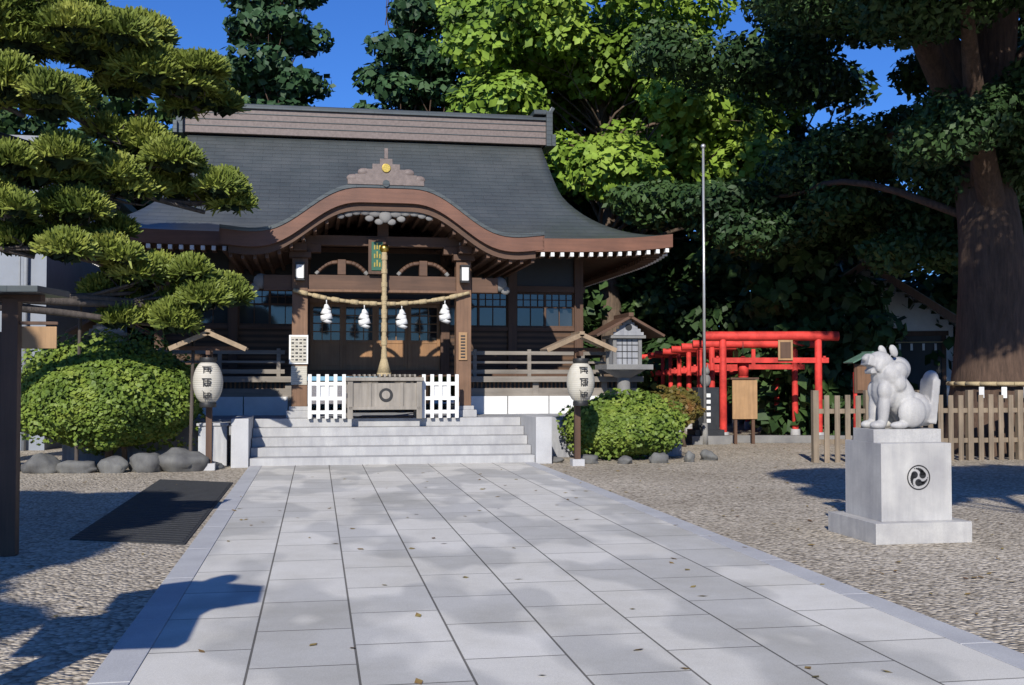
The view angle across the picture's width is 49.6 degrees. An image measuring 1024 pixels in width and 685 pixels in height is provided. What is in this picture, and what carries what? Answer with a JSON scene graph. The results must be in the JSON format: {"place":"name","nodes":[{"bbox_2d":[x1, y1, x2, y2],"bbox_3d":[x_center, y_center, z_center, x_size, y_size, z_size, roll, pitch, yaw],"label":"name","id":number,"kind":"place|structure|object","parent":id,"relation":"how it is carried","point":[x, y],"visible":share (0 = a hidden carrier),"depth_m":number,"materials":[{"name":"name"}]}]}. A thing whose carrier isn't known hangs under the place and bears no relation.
{"place":"outdoors","nodes":[
{"label":"outdoors","id":0,"kind":"place"},
{"bbox_2d":[0,135,136,450],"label":"background building","id":1,"kind":"structure","parent":0,"point":[45,271],"depth_m":24.17,"materials":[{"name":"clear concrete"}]},
{"bbox_2d":[173,104,555,153],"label":"roof ridge","id":2,"kind":"structure","parent":0,"point":[534,128],"depth_m":27.78,"materials":[{"name":"grey tile"}]},
{"bbox_2d":[153,243,584,375],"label":"hall walls","id":3,"kind":"structure","parent":0,"point":[539,306],"depth_m":24.50,"materials":[{"name":"brown wood"}]},
{"bbox_2d":[90,133,667,238],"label":"hall roof","id":4,"kind":"structure","parent":3,"relation":"on","point":[508,188],"depth_m":26.52,"materials":[{"name":"grey tile"}]},
{"bbox_2d":[94,228,672,286],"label":"hall eaves","id":5,"kind":"object","parent":4,"relation":"attached to","point":[604,259],"visible":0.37,"depth_m":23.62,"materials":[{"name":"brown wood"}]},
{"bbox_2d":[0,385,1023,684],"bbox_3d":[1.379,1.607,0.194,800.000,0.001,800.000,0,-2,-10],"label":"ground","id":6,"kind":"structure","parent":0,"point":[94,595],"depth_m":10.50,"materials":[{"name":"grey gravel"}]},
{"bbox_2d":[0,285,69,556],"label":"wooden post","id":7,"kind":"object","parent":6,"relation":"on","point":[16,337],"visible":1,"depth_m":9.90,"materials":[{"name":"brown wood"}]},
{"bbox_2d":[0,98,150,331],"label":"tree","id":8,"kind":"object","parent":6,"relation":"on","point":[11,123],"depth_m":39.15,"materials":[{"name":"green plant"}]},
{"bbox_2d":[65,319,152,341],"bbox_3d":[-7.916,0.808,21.843,1.470,2.919,1.197,0,-2,-10],"label":"stone lantern","id":9,"kind":"object","parent":6,"relation":"on","point":[89,325],"visible":0.18,"depth_m":21.51,"materials":[{"name":"stone"}]},
{"bbox_2d":[20,328,205,460],"bbox_3d":[-7.243,0.964,19.889,3.726,2.502,3.417,0,-2,-10],"label":"shrub","id":10,"kind":"object","parent":6,"relation":"on","point":[71,382],"depth_m":18.86,"materials":[{"name":"green plant"}]},
{"bbox_2d":[0,0,260,460],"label":"pine","id":11,"kind":"object","parent":6,"relation":"on","point":[154,141],"depth_m":17.69,"materials":[{"name":"green plant"}]},
{"bbox_2d":[0,24,247,335],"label":"pine foliage","id":12,"kind":"object","parent":11,"relation":"attached to","point":[78,51],"visible":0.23,"depth_m":17.43,"materials":[{"name":"green plant"}]},
{"bbox_2d":[70,479,232,544],"bbox_3d":[-4.271,2.015,13.829,1.150,0.017,6.930,0,-2,-10],"label":"rubber mat","id":13,"kind":"object","parent":6,"relation":"on","point":[157,512],"visible":1,"depth_m":12.67,"materials":[{"name":"black rubber"}]},
{"bbox_2d":[67,75,243,403],"bbox_3d":[-13.421,-4.311,39.657,10.411,15.033,12.330,0,-2,-10],"label":"tree","id":14,"kind":"object","parent":6,"relation":"on","point":[124,107],"depth_m":38.78,"materials":[{"name":"green plant"}]},
{"bbox_2d":[168,329,248,470],"bbox_3d":[-5.156,0.979,18.857,1.288,2.395,0.807,0,-2,-10],"label":"post lantern","id":15,"kind":"object","parent":6,"relation":"on","point":[207,382],"visible":0.99,"depth_m":18.62,"materials":[{"name":"white paper"}]},
{"bbox_2d":[196,422,230,465],"bbox_3d":[-5.396,1.831,20.072,0.560,0.765,0.560,0,-2,-10],"label":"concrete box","id":16,"kind":"object","parent":6,"relation":"on","point":[220,442],"visible":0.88,"depth_m":19.84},
{"bbox_2d":[220,0,335,106],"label":"tree","id":17,"kind":"object","parent":6,"relation":"on","point":[294,85],"depth_m":40.84,"materials":[{"name":"green plant"}]},
{"bbox_2d":[20,447,717,473],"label":"garden rocks","id":18,"kind":"object","parent":6,"relation":"on","point":[175,459],"visible":0.71,"depth_m":18.46,"materials":[{"name":"grey stone"}]},
{"bbox_2d":[62,403,681,463],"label":"stone platform","id":19,"kind":"structure","parent":6,"relation":"on","point":[560,449],"depth_m":21.88,"materials":[{"name":"grey stone"}]},
{"bbox_2d":[198,376,643,415],"bbox_3d":[-3.510,1.233,27.250,11.520,0.800,8.340,0,-2,-10],"label":"veranda base","id":20,"kind":"object","parent":19,"relation":"on","point":[266,395],"visible":0.54,"depth_m":23.64,"materials":[{"name":"white paint"}]},
{"bbox_2d":[158,348,640,375],"bbox_3d":[-3.506,0.542,27.251,11.450,0.580,8.100,0,-2,-10],"label":"veranda railing","id":21,"kind":"object","parent":20,"relation":"on","point":[279,371],"visible":0.37,"depth_m":23.71,"materials":[{"name":"brown wood"}]},
{"bbox_2d":[231,414,551,467],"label":"stair cheeks","id":22,"kind":"object","parent":6,"relation":"on","point":[537,430],"visible":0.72,"depth_m":20.28,"materials":[{"name":"grey stone"}]},
{"bbox_2d":[249,417,534,465],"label":"stairs","id":23,"kind":"structure","parent":6,"relation":"on","point":[341,441],"depth_m":20.59,"materials":[{"name":"stone"}]},
{"bbox_2d":[251,217,509,417],"bbox_3d":[-2.742,-0.499,22.950,5.110,4.000,2.903,0,-2,-10],"label":"porch frame","id":24,"kind":"object","parent":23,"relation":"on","point":[341,281],"visible":0.76,"depth_m":21.86,"materials":[{"name":"brown wood"}]},
{"bbox_2d":[368,238,385,273],"bbox_3d":[-2.640,-1.688,21.717,0.340,0.700,0.080,0,-2,-10],"label":"shrine name plaque","id":25,"kind":"object","parent":24,"relation":"attached to","point":[374,258],"visible":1,"depth_m":21.68,"materials":[{"name":"green wood"}]},
{"bbox_2d":[289,332,466,384],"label":"pillar signs","id":26,"kind":"object","parent":24,"relation":"attached to","point":[298,349],"visible":1,"depth_m":21.43,"materials":[{"name":"white paint"}]},
{"bbox_2d":[219,187,543,277],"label":"porch fascia","id":27,"kind":"structure","parent":24,"relation":"attached to","point":[264,250],"depth_m":21.21,"materials":[{"name":"brown wood"}]},
{"bbox_2d":[219,180,543,236],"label":"porch roof","id":28,"kind":"structure","parent":24,"relation":"on","point":[386,183],"depth_m":20.93,"materials":[{"name":"brown wood"}]},
{"bbox_2d":[293,288,469,328],"bbox_3d":[-2.537,-0.651,21.699,3.450,0.775,0.228,0,-2,-10],"label":"sacred straw rope","id":29,"kind":"object","parent":24,"relation":"attached to","point":[402,321],"visible":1,"depth_m":21.64,"materials":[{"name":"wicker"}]},
{"bbox_2d":[295,239,469,282],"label":"hanging lanterns","id":30,"kind":"object","parent":24,"relation":"attached to","point":[300,272],"visible":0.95,"depth_m":21.41,"materials":[{"name":"white paper"}]},
{"bbox_2d":[377,244,390,382],"bbox_3d":[-2.497,-0.558,21.672,0.280,2.740,0.280,0,-2,-10],"label":"bell rope","id":31,"kind":"object","parent":24,"relation":"hanging from","point":[383,367],"visible":0.97,"depth_m":21.63,"materials":[{"name":"fabric"}]},
{"bbox_2d":[337,210,432,224],"bbox_3d":[-2.412,-2.409,21.134,1.830,0.344,0.117,0,-2,-10],"label":"carved gable ornament","id":32,"kind":"object","parent":24,"relation":"attached to","point":[385,216],"visible":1,"depth_m":21.09,"materials":[{"name":"grey wood"}]},
{"bbox_2d":[346,148,424,186],"bbox_3d":[-2.380,-3.321,20.979,1.484,0.700,0.108,0,-2,-10],"label":"gable ornament","id":33,"kind":"object","parent":24,"relation":"attached to","point":[386,168],"visible":1,"depth_m":20.95,"materials":[{"name":"tile"}]},
{"bbox_2d":[308,374,458,418],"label":"barrier fences","id":34,"kind":"object","parent":23,"relation":"on","point":[326,390],"visible":1,"depth_m":21.08,"materials":[{"name":"white paint"}]},
{"bbox_2d":[346,374,423,418],"bbox_3d":[-2.464,1.032,21.325,1.460,0.840,0.810,0,-2,-10],"label":"offertory box","id":35,"kind":"object","parent":23,"relation":"on","point":[383,396],"visible":1,"depth_m":20.98,"materials":[{"name":"grey wood"}]},
{"bbox_2d":[344,0,472,403],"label":"tree","id":36,"kind":"object","parent":6,"relation":"on","point":[395,77],"depth_m":40.51,"materials":[{"name":"green plant"}]},
{"bbox_2d":[455,62,500,111],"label":"tree","id":37,"kind":"object","parent":6,"relation":"on","point":[482,68],"depth_m":44.44,"materials":[{"name":"green plant"}]},
{"bbox_2d":[429,61,575,401],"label":"dark tree crown","id":38,"kind":"object","parent":6,"relation":"on","point":[444,378],"depth_m":48.10},
{"bbox_2d":[28,448,1018,683],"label":"fallen leaves","id":39,"kind":"object","parent":6,"relation":"on","point":[418,681],"visible":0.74,"depth_m":9.07,"materials":[{"name":"brown plant"}]},
{"bbox_2d":[86,462,1023,684],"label":"pavement kerb","id":40,"kind":"structure","parent":6,"relation":"on","point":[122,662],"depth_m":7.93,"materials":[{"name":"stone"}]},
{"bbox_2d":[540,331,616,465],"bbox_3d":[1.192,1.008,19.823,1.288,2.395,0.807,0,-2,-10],"label":"post lantern","id":41,"kind":"object","parent":6,"relation":"on","point":[580,381],"visible":1,"depth_m":19.60,"materials":[{"name":"white paper"}]},
{"bbox_2d":[424,0,815,375],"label":"tree","id":42,"kind":"object","parent":6,"relation":"on","point":[488,31],"depth_m":35.53,"materials":[{"name":"green plant"}]},
{"bbox_2d":[583,339,658,391],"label":"hedge","id":43,"kind":"object","parent":6,"relation":"on","point":[598,347],"depth_m":40.53,"materials":[{"name":"green plant"}]},
{"bbox_2d":[556,388,689,460],"bbox_3d":[2.177,1.619,21.583,2.733,1.482,2.282,0,-2,-10],"label":"shrub","id":44,"kind":"object","parent":6,"relation":"on","point":[661,418],"depth_m":20.95,"materials":[{"name":"green plant"}]},
{"bbox_2d":[507,4,739,402],"bbox_3d":[3.753,-6.273,43.525,11.583,18.832,12.365,0,-2,-10],"label":"tree","id":45,"kind":"object","parent":6,"relation":"on","point":[653,282],"depth_m":39.05,"materials":[{"name":"green plant"}]},
{"bbox_2d":[587,312,664,394],"bbox_3d":[2.361,0.857,23.451,1.470,2.919,1.197,0,-2,-10],"label":"stone lantern","id":46,"kind":"object","parent":6,"relation":"on","point":[623,365],"visible":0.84,"depth_m":23.19,"materials":[{"name":"stone"}]},
{"bbox_2d":[576,1,715,243],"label":"tree","id":47,"kind":"object","parent":6,"relation":"on","point":[649,231],"depth_m":45.81,"materials":[{"name":"green plant"}]},
{"bbox_2d":[649,385,705,446],"bbox_3d":[3.609,1.669,25.265,1.684,1.427,1.370,0,-2,-10],"label":"reddish shrub","id":48,"kind":"object","parent":6,"relation":"on","point":[688,400],"depth_m":24.91,"materials":[{"name":"orange plant"}]},
{"bbox_2d":[642,354,718,386],"bbox_3d":[5.946,1.585,38.095,2.990,2.359,0.222,0,-2,2],"label":"torii","id":49,"kind":"object","parent":6,"relation":"on","point":[651,372],"visible":0.13,"depth_m":38.09,"materials":[{"name":"red paint"}]},
{"bbox_2d":[648,353,732,424],"bbox_3d":[6.019,1.528,36.763,3.020,2.391,0.228,0,-2,2],"label":"torii","id":50,"kind":"object","parent":6,"relation":"on","point":[652,355],"visible":0.28,"depth_m":36.76,"materials":[{"name":"red paint"}]},
{"bbox_2d":[655,351,738,426],"bbox_3d":[6.091,1.469,35.370,3.050,2.424,0.235,0,-2,2],"label":"torii","id":51,"kind":"object","parent":6,"relation":"on","point":[670,366],"visible":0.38,"depth_m":35.37,"materials":[{"name":"red paint"}]},
{"bbox_2d":[701,144,707,444],"bbox_3d":[4.531,-1.156,26.181,0.171,7.110,0.180,0,-2,-10],"label":"flag pole","id":52,"kind":"object","parent":6,"relation":"on","point":[704,430],"visible":1,"depth_m":26.15,"materials":[{"name":"metal"}]},
{"bbox_2d":[662,348,750,428],"bbox_3d":[6.160,1.408,33.918,3.080,2.456,0.241,0,-2,2],"label":"torii","id":53,"kind":"object","parent":6,"relation":"on","point":[667,351],"visible":0.31,"depth_m":33.91,"materials":[{"name":"red paint"}]},
{"bbox_2d":[684,364,730,444],"bbox_3d":[4.618,1.459,26.472,0.950,1.900,0.800,0,-2,-10],"label":"stone monument","id":54,"kind":"object","parent":6,"relation":"on","point":[716,435],"visible":0.8,"depth_m":26.26,"materials":[{"name":"grey stone"}]},
{"bbox_2d":[682,326,742,422],"bbox_3d":[6.818,1.134,39.009,3.005,3.315,2.600,0,-2,2],"label":"sub shrine","id":55,"kind":"object","parent":6,"relation":"on","point":[729,412],"visible":0.06,"depth_m":37.85,"materials":[{"name":"wood"}]},
{"bbox_2d":[671,346,760,430],"bbox_3d":[6.227,1.346,32.406,3.110,2.489,0.247,0,-2,2],"label":"torii","id":56,"kind":"object","parent":6,"relation":"on","point":[675,349],"visible":0.28,"depth_m":32.40,"materials":[{"name":"red paint"}]},
{"bbox_2d":[681,343,780,426],"bbox_3d":[6.293,1.282,30.834,3.140,2.521,0.253,0,-2,2],"label":"torii","id":57,"kind":"object","parent":6,"relation":"on","point":[688,347],"visible":0.28,"depth_m":30.83,"materials":[{"name":"red paint"}]},
{"bbox_2d":[729,377,758,443],"bbox_3d":[5.510,1.617,26.302,0.700,1.575,0.105,0,-2,-10],"label":"wooden signboard","id":58,"kind":"object","parent":6,"relation":"on","point":[744,397],"visible":1,"depth_m":26.27,"materials":[{"name":"brown wood"}]},
{"bbox_2d":[692,340,814,434],"bbox_3d":[6.356,1.216,29.202,3.170,2.554,0.260,0,-2,2],"label":"torii","id":59,"kind":"object","parent":6,"relation":"on","point":[712,367],"visible":0.58,"depth_m":29.15,"materials":[{"name":"red paint"}]},
{"bbox_2d":[737,356,748,376],"bbox_3d":[5.966,0.465,28.644,0.520,0.980,0.600,0,-2,-10],"label":"red lantern","id":60,"kind":"object","parent":59,"relation":"hanging from","point":[743,369],"visible":0.57,"depth_m":28.54,"materials":[{"name":"red paint"}]},
{"bbox_2d":[702,331,839,434],"bbox_3d":[6.417,1.081,27.512,3.350,2.719,0.297,0,-2,2],"label":"torii","id":61,"kind":"object","parent":6,"relation":"on","point":[785,339],"visible":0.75,"depth_m":27.46,"materials":[{"name":"red paint"}]},
{"bbox_2d":[637,27,910,405],"bbox_3d":[9.992,-5.852,40.554,12.774,17.606,11.241,0,-2,-10],"label":"tree","id":62,"kind":"object","parent":6,"relation":"on","point":[719,268],"depth_m":38.04,"materials":[{"name":"green plant"}]},
{"bbox_2d":[728,435,852,442],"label":"stone curb","id":63,"kind":"structure","parent":6,"relation":"on","point":[777,438],"depth_m":26.63,"materials":[{"name":"stone"}]},
{"bbox_2d":[601,0,1023,456],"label":"tree","id":64,"kind":"object","parent":6,"relation":"on","point":[757,221],"depth_m":25.28,"materials":[{"name":"green plant"}]},
{"bbox_2d":[946,381,1023,397],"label":"shimenawa rope","id":65,"kind":"object","parent":64,"relation":"attached to","point":[981,389],"visible":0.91,"depth_m":22.28,"materials":[{"name":"fabric"}]},
{"bbox_2d":[727,223,917,434],"bbox_3d":[8.791,-0.679,31.177,6.021,7.855,5.571,0,-2,-10],"label":"tree","id":66,"kind":"object","parent":6,"relation":"on","point":[768,296],"depth_m":30.10,"materials":[{"name":"green plant"}]},
{"bbox_2d":[843,351,873,427],"bbox_3d":[8.487,1.310,26.418,1.030,2.195,0.520,0,-2,-10],"label":"notice board","id":67,"kind":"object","parent":6,"relation":"on","point":[861,380],"depth_m":26.36,"materials":[{"name":"brown wood"}]},
{"bbox_2d":[765,256,955,428],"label":"building","id":68,"kind":"structure","parent":6,"relation":"on","point":[927,336],"depth_m":32.48,"materials":[{"name":"paint"}]},
{"bbox_2d":[828,427,971,544],"bbox_3d":[3.861,1.400,11.122,1.000,1.080,1.000,0,-2,-10],"label":"stone pedestal","id":69,"kind":"object","parent":6,"relation":"on","point":[898,485],"visible":1,"depth_m":10.78,"materials":[{"name":"grey stone"}]},
{"bbox_2d":[860,345,939,428],"bbox_3d":[3.892,0.448,11.157,0.791,0.842,0.443,0,-2,-10],"label":"guardian statue","id":70,"kind":"object","parent":69,"relation":"on","point":[896,401],"visible":1,"depth_m":11.02,"materials":[{"name":"white stone"}]},
{"bbox_2d":[811,390,1023,462],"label":"wooden fence","id":71,"kind":"object","parent":6,"relation":"on","point":[969,411],"visible":0.6,"depth_m":21.11,"materials":[{"name":"brown wood"}]},
{"bbox_2d":[896,24,1023,369],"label":"tree","id":72,"kind":"object","parent":6,"relation":"on","point":[942,290],"depth_m":32.66,"materials":[{"name":"green plant"}]},
{"bbox_2d":[17,0,1019,380],"label":"sky","id":73,"kind":"structure","parent":0,"point":[198,22],"materials":[{"name":"blue"}]},
{"bbox_2d":[129,462,1023,684],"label":"pavement","id":74,"kind":"structure","parent":0,"point":[271,594],"depth_m":7.67,"materials":[{"name":"stone"}]}
]}

